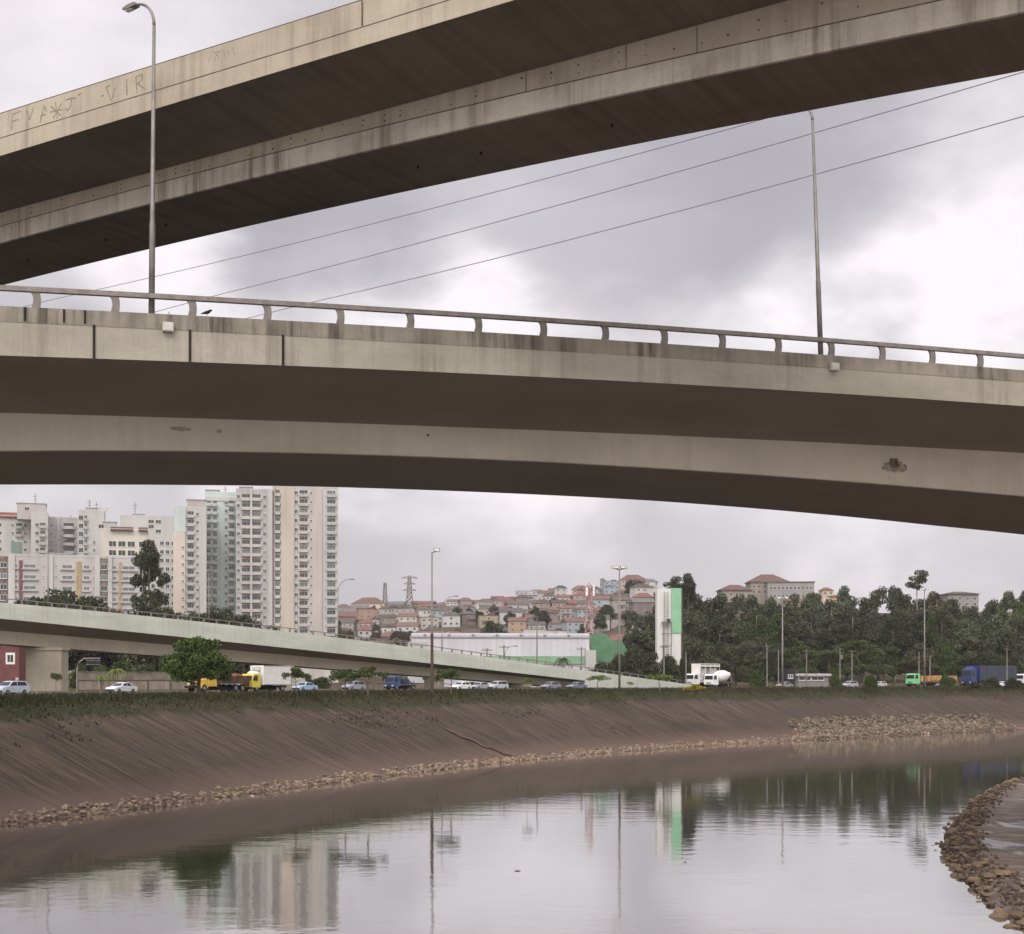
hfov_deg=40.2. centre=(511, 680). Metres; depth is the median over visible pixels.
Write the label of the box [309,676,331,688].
bush
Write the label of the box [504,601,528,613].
hill house
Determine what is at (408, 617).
hill house
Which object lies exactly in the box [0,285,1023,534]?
road bridge
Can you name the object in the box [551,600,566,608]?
hill house
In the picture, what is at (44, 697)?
crest grass
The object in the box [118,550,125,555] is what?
window
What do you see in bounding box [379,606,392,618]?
hill house
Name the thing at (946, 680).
bush
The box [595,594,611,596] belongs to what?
hill house
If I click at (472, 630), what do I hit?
hill house
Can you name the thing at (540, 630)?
hill house
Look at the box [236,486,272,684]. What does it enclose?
apartment tower
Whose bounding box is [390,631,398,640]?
tree
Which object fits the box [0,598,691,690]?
ramp viaduct
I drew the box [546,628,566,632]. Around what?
hill house
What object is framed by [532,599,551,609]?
hill house
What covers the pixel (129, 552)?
window
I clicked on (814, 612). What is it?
tree
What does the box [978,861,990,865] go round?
bank rock
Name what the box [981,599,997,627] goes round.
tree
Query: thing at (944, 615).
tree
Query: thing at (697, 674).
truck
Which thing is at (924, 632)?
street lamp
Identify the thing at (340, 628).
tree
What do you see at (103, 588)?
window
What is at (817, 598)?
tree
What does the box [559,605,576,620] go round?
hill house
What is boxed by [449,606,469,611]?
hill house
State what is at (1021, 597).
tree
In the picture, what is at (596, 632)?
hill house
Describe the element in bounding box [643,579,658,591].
hill house
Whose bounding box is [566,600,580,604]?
hill house
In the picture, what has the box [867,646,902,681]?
tree
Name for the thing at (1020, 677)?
truck
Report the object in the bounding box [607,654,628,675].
bush
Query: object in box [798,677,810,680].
window
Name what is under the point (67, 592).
tree
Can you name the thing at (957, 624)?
tree
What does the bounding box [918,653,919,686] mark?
utility pole
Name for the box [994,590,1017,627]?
tree
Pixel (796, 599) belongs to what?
tree
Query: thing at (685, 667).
utility pole
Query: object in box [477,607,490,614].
hill house
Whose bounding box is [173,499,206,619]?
apartment tower
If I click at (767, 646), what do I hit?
utility pole
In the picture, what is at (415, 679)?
annex building
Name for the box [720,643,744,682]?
tree
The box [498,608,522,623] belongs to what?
hill house
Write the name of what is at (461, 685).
car
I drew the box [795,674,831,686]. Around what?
roadside shed
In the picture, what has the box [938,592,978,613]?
hilltop house
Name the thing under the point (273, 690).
kerb
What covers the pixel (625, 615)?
tree
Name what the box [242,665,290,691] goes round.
truck
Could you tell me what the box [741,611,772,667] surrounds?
tree
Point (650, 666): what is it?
bush
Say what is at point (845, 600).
tree
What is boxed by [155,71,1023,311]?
power line
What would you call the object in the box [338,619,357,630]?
hill house
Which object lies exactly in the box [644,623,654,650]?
tree
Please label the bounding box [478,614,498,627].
hill house
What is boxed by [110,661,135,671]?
bush
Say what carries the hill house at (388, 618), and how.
on the ground at (900, 680)
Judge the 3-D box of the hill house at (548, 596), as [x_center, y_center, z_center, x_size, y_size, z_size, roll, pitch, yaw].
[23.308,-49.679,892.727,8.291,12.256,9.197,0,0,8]
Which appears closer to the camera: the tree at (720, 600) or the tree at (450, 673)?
the tree at (450, 673)
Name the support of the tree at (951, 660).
on the ground at (900, 680)
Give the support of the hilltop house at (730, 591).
on the ground at (900, 680)
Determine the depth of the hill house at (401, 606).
960.13 m
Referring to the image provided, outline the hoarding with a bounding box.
[590,634,626,662]
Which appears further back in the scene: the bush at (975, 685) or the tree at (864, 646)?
the tree at (864, 646)
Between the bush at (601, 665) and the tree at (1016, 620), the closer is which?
the bush at (601, 665)
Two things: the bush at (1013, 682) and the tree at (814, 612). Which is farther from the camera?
the tree at (814, 612)
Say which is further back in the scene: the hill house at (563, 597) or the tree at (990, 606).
the hill house at (563, 597)
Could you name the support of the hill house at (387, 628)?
on the ground at (900, 680)
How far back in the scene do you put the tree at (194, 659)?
156.05 m
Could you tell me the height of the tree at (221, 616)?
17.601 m
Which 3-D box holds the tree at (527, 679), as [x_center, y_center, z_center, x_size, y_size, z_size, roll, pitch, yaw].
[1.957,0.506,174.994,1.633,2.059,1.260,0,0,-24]
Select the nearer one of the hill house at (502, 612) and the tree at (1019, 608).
the tree at (1019, 608)
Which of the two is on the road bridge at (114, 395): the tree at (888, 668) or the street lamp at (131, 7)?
the street lamp at (131, 7)
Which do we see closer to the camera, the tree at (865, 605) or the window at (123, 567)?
the window at (123, 567)
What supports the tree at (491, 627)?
on the ground at (900, 680)
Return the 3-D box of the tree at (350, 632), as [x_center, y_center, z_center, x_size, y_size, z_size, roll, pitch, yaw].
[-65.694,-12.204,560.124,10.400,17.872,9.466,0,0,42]
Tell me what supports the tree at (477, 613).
on the ground at (900, 680)
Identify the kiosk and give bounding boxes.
[783,669,795,686]
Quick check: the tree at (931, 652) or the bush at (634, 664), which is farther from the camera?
the tree at (931, 652)
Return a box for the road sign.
[76,658,100,691]
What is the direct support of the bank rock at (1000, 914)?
on the bank at (1003, 839)
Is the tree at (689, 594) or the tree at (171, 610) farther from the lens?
the tree at (689, 594)
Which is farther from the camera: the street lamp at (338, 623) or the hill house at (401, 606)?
the hill house at (401, 606)
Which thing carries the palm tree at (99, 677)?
on the ground at (900, 680)
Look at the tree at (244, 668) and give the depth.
297.76 m
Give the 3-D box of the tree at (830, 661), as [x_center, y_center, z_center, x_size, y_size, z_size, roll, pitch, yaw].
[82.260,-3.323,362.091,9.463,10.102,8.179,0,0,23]
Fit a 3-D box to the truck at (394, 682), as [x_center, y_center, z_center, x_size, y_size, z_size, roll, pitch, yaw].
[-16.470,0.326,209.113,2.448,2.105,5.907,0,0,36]
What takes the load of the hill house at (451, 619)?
on the ground at (900, 680)
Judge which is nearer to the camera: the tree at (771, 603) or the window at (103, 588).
the window at (103, 588)
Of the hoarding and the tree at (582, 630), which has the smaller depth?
the hoarding
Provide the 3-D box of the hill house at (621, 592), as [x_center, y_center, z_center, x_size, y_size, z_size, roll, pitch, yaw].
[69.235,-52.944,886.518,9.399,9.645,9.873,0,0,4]
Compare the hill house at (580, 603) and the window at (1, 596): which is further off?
the hill house at (580, 603)
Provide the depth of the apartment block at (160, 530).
478.97 m
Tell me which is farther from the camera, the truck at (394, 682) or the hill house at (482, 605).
the hill house at (482, 605)
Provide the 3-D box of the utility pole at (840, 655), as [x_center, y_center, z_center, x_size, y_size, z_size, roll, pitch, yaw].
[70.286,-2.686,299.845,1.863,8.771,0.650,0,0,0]
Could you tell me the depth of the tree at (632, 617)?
446.58 m
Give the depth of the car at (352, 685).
205.82 m
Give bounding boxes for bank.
[0,688,1023,824]
[944,781,1023,927]
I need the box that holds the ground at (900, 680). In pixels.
[30,592,1009,691]
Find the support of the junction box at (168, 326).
attached to the road bridge at (114, 395)
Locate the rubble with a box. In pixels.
[940,777,1023,924]
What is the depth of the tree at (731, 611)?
446.07 m
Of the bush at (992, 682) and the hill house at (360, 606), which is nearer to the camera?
the bush at (992, 682)
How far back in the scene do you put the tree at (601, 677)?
199.26 m
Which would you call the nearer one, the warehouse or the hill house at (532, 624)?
the warehouse
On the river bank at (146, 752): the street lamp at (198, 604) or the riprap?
the riprap
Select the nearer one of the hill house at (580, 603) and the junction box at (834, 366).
the junction box at (834, 366)
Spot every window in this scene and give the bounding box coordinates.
[0,562,6,567]
[0,573,6,578]
[0,584,6,589]
[0,595,6,600]
[6,653,14,663]
[24,564,35,567]
[24,575,35,578]
[24,586,35,589]
[62,565,71,568]
[62,575,71,578]
[62,586,71,589]
[100,575,107,580]
[101,564,106,569]
[101,586,106,590]
[108,541,115,546]
[109,550,115,555]
[118,541,125,546]
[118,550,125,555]
[122,566,134,569]
[122,587,134,590]
[122,598,130,601]
[127,541,134,546]
[127,550,134,555]
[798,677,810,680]
[811,677,823,680]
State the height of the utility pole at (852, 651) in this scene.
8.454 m
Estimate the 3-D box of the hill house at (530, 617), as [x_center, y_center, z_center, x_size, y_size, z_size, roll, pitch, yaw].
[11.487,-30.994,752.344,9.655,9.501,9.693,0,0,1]
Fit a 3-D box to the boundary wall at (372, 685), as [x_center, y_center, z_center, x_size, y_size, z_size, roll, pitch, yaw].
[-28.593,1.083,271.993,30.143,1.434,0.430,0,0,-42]
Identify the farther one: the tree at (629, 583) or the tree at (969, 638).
the tree at (629, 583)
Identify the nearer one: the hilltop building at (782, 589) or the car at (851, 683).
the car at (851, 683)
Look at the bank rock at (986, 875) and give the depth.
62.55 m
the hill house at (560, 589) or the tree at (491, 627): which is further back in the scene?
the hill house at (560, 589)
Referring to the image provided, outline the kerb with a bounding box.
[21,686,962,692]
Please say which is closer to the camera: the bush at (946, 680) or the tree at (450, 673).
the tree at (450, 673)
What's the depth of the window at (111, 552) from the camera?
431.11 m
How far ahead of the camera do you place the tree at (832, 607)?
449.00 m
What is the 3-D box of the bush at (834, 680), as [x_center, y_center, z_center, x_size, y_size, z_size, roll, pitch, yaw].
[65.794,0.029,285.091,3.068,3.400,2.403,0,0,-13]
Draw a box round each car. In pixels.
[0,681,29,693]
[105,682,136,692]
[292,682,317,690]
[341,681,365,689]
[450,682,471,688]
[472,682,488,688]
[489,681,508,688]
[540,682,560,688]
[566,682,587,688]
[775,682,792,687]
[843,681,857,686]
[878,681,886,686]
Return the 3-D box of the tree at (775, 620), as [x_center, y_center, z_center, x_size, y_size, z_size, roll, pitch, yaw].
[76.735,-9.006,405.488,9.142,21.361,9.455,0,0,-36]
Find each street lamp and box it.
[47,539,66,606]
[122,2,155,319]
[188,580,199,621]
[208,557,229,622]
[337,579,354,637]
[430,548,439,694]
[441,596,458,646]
[611,566,626,692]
[777,596,787,686]
[809,110,827,360]
[921,588,928,686]
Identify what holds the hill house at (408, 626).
on the ground at (900, 680)
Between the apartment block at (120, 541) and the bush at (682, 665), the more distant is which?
the apartment block at (120, 541)
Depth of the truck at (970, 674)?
335.40 m
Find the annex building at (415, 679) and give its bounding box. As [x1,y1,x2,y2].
[407,642,427,682]
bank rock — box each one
[945,827,957,833]
[953,864,961,868]
[964,831,975,836]
[968,846,978,851]
[968,877,979,882]
[971,862,983,868]
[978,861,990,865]
[981,872,995,878]
[983,886,993,890]
[986,901,995,905]
[988,911,1008,917]
[993,907,1004,912]
[995,870,1011,876]
[1003,923,1020,927]
[1009,911,1023,919]
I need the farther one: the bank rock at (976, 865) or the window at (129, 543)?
the window at (129, 543)
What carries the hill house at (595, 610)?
on the ground at (900, 680)
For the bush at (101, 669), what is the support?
on the ground at (900, 680)
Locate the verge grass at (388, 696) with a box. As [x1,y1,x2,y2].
[0,686,1023,720]
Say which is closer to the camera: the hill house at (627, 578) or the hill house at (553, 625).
the hill house at (553, 625)
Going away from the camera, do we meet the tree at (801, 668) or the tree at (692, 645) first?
the tree at (801, 668)
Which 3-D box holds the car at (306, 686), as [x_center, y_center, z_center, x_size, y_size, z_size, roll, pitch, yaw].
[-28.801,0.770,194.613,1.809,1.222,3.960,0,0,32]
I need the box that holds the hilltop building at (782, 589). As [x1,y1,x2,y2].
[765,581,814,604]
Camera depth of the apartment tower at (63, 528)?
504.62 m
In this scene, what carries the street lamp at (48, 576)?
on the ramp viaduct
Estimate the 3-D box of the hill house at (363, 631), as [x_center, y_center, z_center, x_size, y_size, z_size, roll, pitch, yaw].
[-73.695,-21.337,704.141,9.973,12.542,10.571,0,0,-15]
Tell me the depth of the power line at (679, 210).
108.16 m
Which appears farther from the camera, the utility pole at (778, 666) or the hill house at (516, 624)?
the hill house at (516, 624)
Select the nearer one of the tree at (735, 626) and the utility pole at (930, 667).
the utility pole at (930, 667)
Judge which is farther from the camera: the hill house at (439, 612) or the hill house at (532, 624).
the hill house at (439, 612)
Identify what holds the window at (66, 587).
in the apartment block at (104, 578)
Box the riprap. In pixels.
[0,714,1023,824]
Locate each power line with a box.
[23,119,763,306]
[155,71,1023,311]
[249,116,1023,317]
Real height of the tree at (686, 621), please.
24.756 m
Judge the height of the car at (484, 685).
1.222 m
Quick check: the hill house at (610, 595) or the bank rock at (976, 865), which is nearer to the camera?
the bank rock at (976, 865)
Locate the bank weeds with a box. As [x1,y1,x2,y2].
[0,694,1014,752]
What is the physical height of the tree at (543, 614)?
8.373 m
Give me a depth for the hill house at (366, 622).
740.39 m
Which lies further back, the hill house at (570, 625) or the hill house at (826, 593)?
the hill house at (826, 593)
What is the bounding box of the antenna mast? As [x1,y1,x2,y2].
[583,583,594,649]
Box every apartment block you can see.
[0,512,30,553]
[0,553,139,685]
[101,521,147,660]
[120,505,173,609]
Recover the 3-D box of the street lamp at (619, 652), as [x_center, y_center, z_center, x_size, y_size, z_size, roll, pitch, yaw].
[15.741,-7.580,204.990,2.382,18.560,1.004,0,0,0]
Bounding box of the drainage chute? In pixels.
[445,728,515,755]
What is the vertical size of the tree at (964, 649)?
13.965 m
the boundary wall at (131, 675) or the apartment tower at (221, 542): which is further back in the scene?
the apartment tower at (221, 542)
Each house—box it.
[0,645,27,683]
[338,608,356,612]
[338,612,356,618]
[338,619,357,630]
[350,605,367,617]
[351,597,386,609]
[355,626,375,637]
[356,607,377,619]
[358,619,375,627]
[360,618,380,624]
[376,625,395,632]
[376,641,392,644]
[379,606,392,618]
[379,614,396,623]
[381,631,393,639]
[388,601,407,606]
[390,605,409,607]
[391,638,407,644]
[393,607,415,619]
[396,622,420,631]
[398,613,418,621]
[413,601,427,608]
[416,606,436,618]
[417,631,444,632]
[418,607,430,616]
[419,603,436,606]
[419,615,438,629]
[422,626,443,630]
[430,608,447,621]
[442,612,460,626]
[446,599,459,605]
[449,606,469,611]
[459,598,472,605]
[459,611,475,625]
[465,629,483,632]
[476,599,492,608]
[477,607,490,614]
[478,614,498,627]
[479,603,495,608]
[491,596,503,602]
[492,606,510,613]
[494,597,513,605]
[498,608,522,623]
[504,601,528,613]
[507,617,527,632]
[515,589,540,599]
[515,595,529,606]
[521,627,546,632]
[524,614,534,620]
[527,621,545,628]
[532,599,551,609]
[537,590,552,599]
[539,606,559,615]
[541,609,557,625]
[542,593,554,599]
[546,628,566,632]
[548,620,560,629]
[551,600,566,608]
[554,585,566,595]
[555,595,572,599]
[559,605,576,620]
[561,617,584,632]
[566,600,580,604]
[571,585,584,598]
[574,591,592,599]
[574,600,596,608]
[574,606,590,620]
[576,587,592,593]
[587,596,609,606]
[588,615,610,631]
[588,630,603,633]
[591,607,600,614]
[592,586,599,593]
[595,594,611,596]
[602,580,618,593]
[609,597,628,612]
[609,634,624,637]
[610,617,624,628]
[612,594,629,598]
[614,590,627,593]
[618,575,645,589]
[628,598,654,615]
[630,583,653,597]
[631,593,653,598]
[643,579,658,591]
[714,585,752,601]
[743,574,787,603]
[819,588,833,602]
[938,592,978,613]
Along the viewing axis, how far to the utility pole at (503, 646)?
261.94 m
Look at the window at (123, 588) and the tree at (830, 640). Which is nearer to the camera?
the window at (123, 588)
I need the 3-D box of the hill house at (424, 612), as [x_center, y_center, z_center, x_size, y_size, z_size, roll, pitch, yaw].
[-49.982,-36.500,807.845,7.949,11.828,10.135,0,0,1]
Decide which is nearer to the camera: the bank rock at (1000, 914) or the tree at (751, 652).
the bank rock at (1000, 914)
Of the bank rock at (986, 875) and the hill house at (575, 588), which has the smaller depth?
the bank rock at (986, 875)
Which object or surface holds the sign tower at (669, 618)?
on the ground at (900, 680)
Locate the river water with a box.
[0,730,1023,933]
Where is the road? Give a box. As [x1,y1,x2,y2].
[1,687,818,694]
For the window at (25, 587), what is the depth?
390.52 m
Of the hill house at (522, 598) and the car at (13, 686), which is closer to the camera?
the car at (13, 686)
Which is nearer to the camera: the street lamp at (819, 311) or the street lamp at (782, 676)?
the street lamp at (819, 311)
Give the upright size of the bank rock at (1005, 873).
0.339 m
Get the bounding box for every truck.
[184,673,248,691]
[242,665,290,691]
[383,676,418,689]
[684,664,719,686]
[703,670,732,687]
[904,674,957,686]
[960,666,1016,685]
[1017,674,1023,682]
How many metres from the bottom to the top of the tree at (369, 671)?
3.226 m
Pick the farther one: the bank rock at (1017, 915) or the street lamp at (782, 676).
the street lamp at (782, 676)
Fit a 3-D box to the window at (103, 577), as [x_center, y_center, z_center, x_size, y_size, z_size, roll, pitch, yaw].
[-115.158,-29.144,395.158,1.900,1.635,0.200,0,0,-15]
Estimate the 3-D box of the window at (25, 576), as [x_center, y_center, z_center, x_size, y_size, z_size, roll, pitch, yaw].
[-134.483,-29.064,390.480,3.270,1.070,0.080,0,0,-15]
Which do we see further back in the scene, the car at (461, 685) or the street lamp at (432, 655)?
the car at (461, 685)
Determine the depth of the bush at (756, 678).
267.29 m
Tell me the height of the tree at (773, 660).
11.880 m
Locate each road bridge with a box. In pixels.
[0,0,1023,284]
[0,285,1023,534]
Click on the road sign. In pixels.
(93, 661)
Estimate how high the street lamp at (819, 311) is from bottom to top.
11.663 m
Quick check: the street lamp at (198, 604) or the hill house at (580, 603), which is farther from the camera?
the hill house at (580, 603)
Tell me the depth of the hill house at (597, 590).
1001.81 m
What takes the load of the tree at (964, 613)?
on the ground at (900, 680)
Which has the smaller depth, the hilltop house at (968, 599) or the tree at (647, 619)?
the tree at (647, 619)
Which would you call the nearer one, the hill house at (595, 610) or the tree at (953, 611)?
the tree at (953, 611)
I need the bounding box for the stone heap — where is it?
[782,713,1016,738]
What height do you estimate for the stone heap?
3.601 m
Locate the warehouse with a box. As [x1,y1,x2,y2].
[410,633,595,686]
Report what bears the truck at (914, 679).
on the road
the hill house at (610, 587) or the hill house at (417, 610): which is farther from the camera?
the hill house at (610, 587)
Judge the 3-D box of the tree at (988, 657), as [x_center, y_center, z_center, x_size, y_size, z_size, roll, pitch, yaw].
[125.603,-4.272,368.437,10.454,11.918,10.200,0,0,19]
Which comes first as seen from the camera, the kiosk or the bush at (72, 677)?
the bush at (72, 677)
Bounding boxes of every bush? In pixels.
[68,662,87,688]
[91,665,109,671]
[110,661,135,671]
[134,664,156,671]
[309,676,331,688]
[591,661,612,673]
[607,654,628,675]
[624,646,645,677]
[642,651,666,680]
[659,654,682,682]
[679,657,692,683]
[682,685,705,690]
[749,668,766,686]
[828,673,842,686]
[862,674,878,689]
[937,675,955,685]
[965,681,981,688]
[983,676,1000,688]
[1004,677,1023,688]
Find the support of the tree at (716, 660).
on the ground at (900, 680)
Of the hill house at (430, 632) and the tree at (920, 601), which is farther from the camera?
the hill house at (430, 632)
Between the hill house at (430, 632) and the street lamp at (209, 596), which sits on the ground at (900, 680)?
the hill house at (430, 632)
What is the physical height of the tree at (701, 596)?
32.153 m
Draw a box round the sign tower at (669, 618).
[655,588,682,682]
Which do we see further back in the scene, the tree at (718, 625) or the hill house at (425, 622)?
the hill house at (425, 622)
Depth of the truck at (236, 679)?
174.71 m
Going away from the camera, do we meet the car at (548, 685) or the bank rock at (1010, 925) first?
the bank rock at (1010, 925)
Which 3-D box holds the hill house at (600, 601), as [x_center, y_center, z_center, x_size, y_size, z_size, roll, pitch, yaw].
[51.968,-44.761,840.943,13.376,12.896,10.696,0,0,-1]
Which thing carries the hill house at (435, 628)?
on the ground at (900, 680)
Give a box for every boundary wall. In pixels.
[78,672,196,688]
[78,680,187,689]
[318,683,423,688]
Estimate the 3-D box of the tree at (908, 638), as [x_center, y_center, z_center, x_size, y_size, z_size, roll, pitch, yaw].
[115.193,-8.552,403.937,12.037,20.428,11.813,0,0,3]
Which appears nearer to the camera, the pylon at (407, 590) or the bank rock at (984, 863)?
the bank rock at (984, 863)
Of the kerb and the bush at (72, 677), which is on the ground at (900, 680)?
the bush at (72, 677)
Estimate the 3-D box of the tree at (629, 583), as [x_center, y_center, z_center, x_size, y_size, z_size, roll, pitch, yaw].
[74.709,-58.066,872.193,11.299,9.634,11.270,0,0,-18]
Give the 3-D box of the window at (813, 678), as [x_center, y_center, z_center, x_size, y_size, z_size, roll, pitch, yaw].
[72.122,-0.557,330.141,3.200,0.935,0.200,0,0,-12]
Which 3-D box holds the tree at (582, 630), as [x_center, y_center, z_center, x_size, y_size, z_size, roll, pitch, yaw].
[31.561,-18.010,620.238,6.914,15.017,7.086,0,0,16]
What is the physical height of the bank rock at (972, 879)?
0.333 m
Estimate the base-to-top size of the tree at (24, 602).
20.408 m
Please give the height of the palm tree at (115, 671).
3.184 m
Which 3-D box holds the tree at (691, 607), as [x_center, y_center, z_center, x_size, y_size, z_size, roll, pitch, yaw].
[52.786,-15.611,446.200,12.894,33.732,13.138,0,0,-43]
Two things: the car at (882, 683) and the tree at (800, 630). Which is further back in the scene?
the tree at (800, 630)
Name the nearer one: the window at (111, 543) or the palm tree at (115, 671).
the palm tree at (115, 671)
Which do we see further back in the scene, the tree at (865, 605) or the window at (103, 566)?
the tree at (865, 605)
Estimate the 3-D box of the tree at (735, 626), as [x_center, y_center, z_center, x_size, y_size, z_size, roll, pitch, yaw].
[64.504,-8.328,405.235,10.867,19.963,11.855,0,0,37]
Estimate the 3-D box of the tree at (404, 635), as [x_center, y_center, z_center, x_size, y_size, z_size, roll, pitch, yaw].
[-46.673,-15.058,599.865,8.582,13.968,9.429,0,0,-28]
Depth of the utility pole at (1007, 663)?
319.94 m
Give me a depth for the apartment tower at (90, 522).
484.00 m
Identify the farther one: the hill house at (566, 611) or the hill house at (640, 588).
the hill house at (640, 588)
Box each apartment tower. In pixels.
[16,494,48,553]
[49,515,77,554]
[78,500,107,555]
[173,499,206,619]
[205,486,235,684]
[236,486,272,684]
[272,486,337,684]
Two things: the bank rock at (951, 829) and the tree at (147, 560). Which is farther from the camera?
the tree at (147, 560)
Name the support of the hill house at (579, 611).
on the ground at (900, 680)
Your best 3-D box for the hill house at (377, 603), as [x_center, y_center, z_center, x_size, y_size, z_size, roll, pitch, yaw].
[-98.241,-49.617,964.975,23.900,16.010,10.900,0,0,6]
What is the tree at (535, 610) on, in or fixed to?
on the ground at (900, 680)
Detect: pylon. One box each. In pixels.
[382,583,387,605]
[402,576,416,607]
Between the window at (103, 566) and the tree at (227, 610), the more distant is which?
the window at (103, 566)
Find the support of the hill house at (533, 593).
on the ground at (900, 680)
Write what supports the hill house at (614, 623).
on the ground at (900, 680)
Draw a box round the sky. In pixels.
[0,0,1023,612]
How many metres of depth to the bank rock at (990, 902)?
57.93 m
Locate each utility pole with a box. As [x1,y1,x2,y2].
[499,645,508,658]
[535,616,538,687]
[662,645,665,680]
[685,652,686,683]
[763,645,768,686]
[778,650,778,683]
[805,650,806,686]
[836,648,842,678]
[848,650,855,680]
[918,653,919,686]
[929,657,930,686]
[1003,649,1010,680]
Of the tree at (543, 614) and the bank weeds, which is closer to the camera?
the bank weeds
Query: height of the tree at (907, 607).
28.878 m
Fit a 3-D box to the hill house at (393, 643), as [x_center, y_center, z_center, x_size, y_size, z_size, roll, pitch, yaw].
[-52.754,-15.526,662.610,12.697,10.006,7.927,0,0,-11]
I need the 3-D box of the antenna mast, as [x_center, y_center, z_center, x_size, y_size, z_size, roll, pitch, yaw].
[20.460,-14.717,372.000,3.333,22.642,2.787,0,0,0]
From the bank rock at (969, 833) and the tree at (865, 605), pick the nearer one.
the bank rock at (969, 833)
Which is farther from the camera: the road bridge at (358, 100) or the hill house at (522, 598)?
the hill house at (522, 598)
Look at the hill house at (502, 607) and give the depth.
802.47 m
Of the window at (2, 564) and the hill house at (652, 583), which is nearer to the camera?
the window at (2, 564)
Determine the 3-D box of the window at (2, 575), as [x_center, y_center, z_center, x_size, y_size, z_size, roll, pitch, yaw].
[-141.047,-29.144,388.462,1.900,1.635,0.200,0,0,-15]
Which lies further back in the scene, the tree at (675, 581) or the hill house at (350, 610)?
the hill house at (350, 610)
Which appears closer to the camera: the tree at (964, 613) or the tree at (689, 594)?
the tree at (689, 594)
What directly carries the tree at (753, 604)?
on the ground at (900, 680)
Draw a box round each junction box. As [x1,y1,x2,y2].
[162,312,173,331]
[830,354,838,371]
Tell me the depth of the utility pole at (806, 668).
299.87 m
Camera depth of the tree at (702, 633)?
410.88 m
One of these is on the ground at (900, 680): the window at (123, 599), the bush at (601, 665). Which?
the bush at (601, 665)
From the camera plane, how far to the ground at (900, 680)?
482.43 m
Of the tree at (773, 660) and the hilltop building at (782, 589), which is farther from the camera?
the hilltop building at (782, 589)
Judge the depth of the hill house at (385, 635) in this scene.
695.87 m
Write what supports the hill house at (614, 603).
on the ground at (900, 680)
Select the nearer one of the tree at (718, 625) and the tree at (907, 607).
the tree at (718, 625)
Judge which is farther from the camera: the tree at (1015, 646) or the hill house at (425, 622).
the hill house at (425, 622)
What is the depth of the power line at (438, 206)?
123.61 m
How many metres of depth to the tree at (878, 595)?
457.64 m
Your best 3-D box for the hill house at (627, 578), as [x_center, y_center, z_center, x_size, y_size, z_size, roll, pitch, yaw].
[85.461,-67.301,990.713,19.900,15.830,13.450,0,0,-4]
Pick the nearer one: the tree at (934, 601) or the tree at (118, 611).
the tree at (118, 611)
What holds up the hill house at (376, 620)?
on the ground at (900, 680)
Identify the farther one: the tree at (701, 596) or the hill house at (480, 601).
the hill house at (480, 601)
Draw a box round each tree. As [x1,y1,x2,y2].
[14,596,68,662]
[27,593,98,671]
[40,588,96,671]
[50,672,62,681]
[70,595,122,671]
[93,676,108,690]
[94,604,127,667]
[104,669,127,691]
[124,597,169,671]
[129,539,170,614]
[148,606,187,658]
[157,636,235,691]
[185,610,237,684]
[207,607,242,684]
[223,614,268,674]
[281,667,311,692]
[328,669,355,695]
[338,620,342,637]
[340,628,354,639]
[344,666,389,695]
[369,623,382,639]
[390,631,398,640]
[394,630,409,645]
[433,668,461,693]
[451,607,462,613]
[475,611,483,621]
[480,620,509,632]
[487,606,498,621]
[503,611,515,625]
[522,677,533,683]
[529,606,539,613]
[532,610,551,623]
[553,657,570,667]
[577,624,589,636]
[585,675,611,691]
[593,613,606,631]
[598,604,616,618]
[620,611,635,619]
[622,611,640,648]
[624,580,636,593]
[628,631,654,660]
[638,611,654,655]
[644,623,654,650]
[646,674,673,691]
[663,576,682,587]
[668,581,694,633]
[679,573,703,635]
[683,591,706,628]
[683,609,697,657]
[683,636,709,681]
[685,610,709,652]
[691,646,729,682]
[695,597,720,653]
[705,616,733,682]
[706,593,735,644]
[717,618,748,685]
[720,594,752,648]
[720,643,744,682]
[732,636,770,683]
[739,594,769,635]
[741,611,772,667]
[757,643,796,685]
[758,597,776,679]
[762,614,790,683]
[768,599,801,665]
[777,609,816,673]
[779,645,819,673]
[786,593,817,656]
[799,604,830,673]
[802,592,827,673]
[811,649,846,686]
[815,599,850,663]
[815,618,845,685]
[832,640,883,685]
[833,585,858,680]
[834,613,872,676]
[844,597,880,682]
[857,607,886,685]
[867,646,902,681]
[869,585,888,680]
[877,614,905,685]
[882,585,908,682]
[890,617,931,685]
[899,594,918,621]
[902,642,945,685]
[904,569,933,642]
[910,610,939,682]
[912,598,939,631]
[920,591,952,682]
[930,605,957,663]
[931,643,964,680]
[945,598,960,618]
[945,620,975,685]
[951,636,981,680]
[953,618,984,685]
[955,605,978,624]
[968,642,1009,681]
[969,605,983,627]
[975,614,1013,665]
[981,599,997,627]
[991,610,1020,681]
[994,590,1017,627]
[1000,612,1023,663]
[1000,636,1023,680]
[1007,600,1023,655]
[1017,590,1023,603]
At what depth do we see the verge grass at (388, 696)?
171.41 m
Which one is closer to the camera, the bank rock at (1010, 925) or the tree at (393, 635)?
the bank rock at (1010, 925)
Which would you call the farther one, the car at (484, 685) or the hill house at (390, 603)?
the hill house at (390, 603)
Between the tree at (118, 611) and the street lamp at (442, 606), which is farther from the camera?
the tree at (118, 611)
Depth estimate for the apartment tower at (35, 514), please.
492.19 m
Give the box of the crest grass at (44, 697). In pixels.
[0,685,1023,709]
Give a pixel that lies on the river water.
(833, 836)
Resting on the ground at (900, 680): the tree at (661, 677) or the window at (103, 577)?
the tree at (661, 677)
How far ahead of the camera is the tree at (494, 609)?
773.36 m

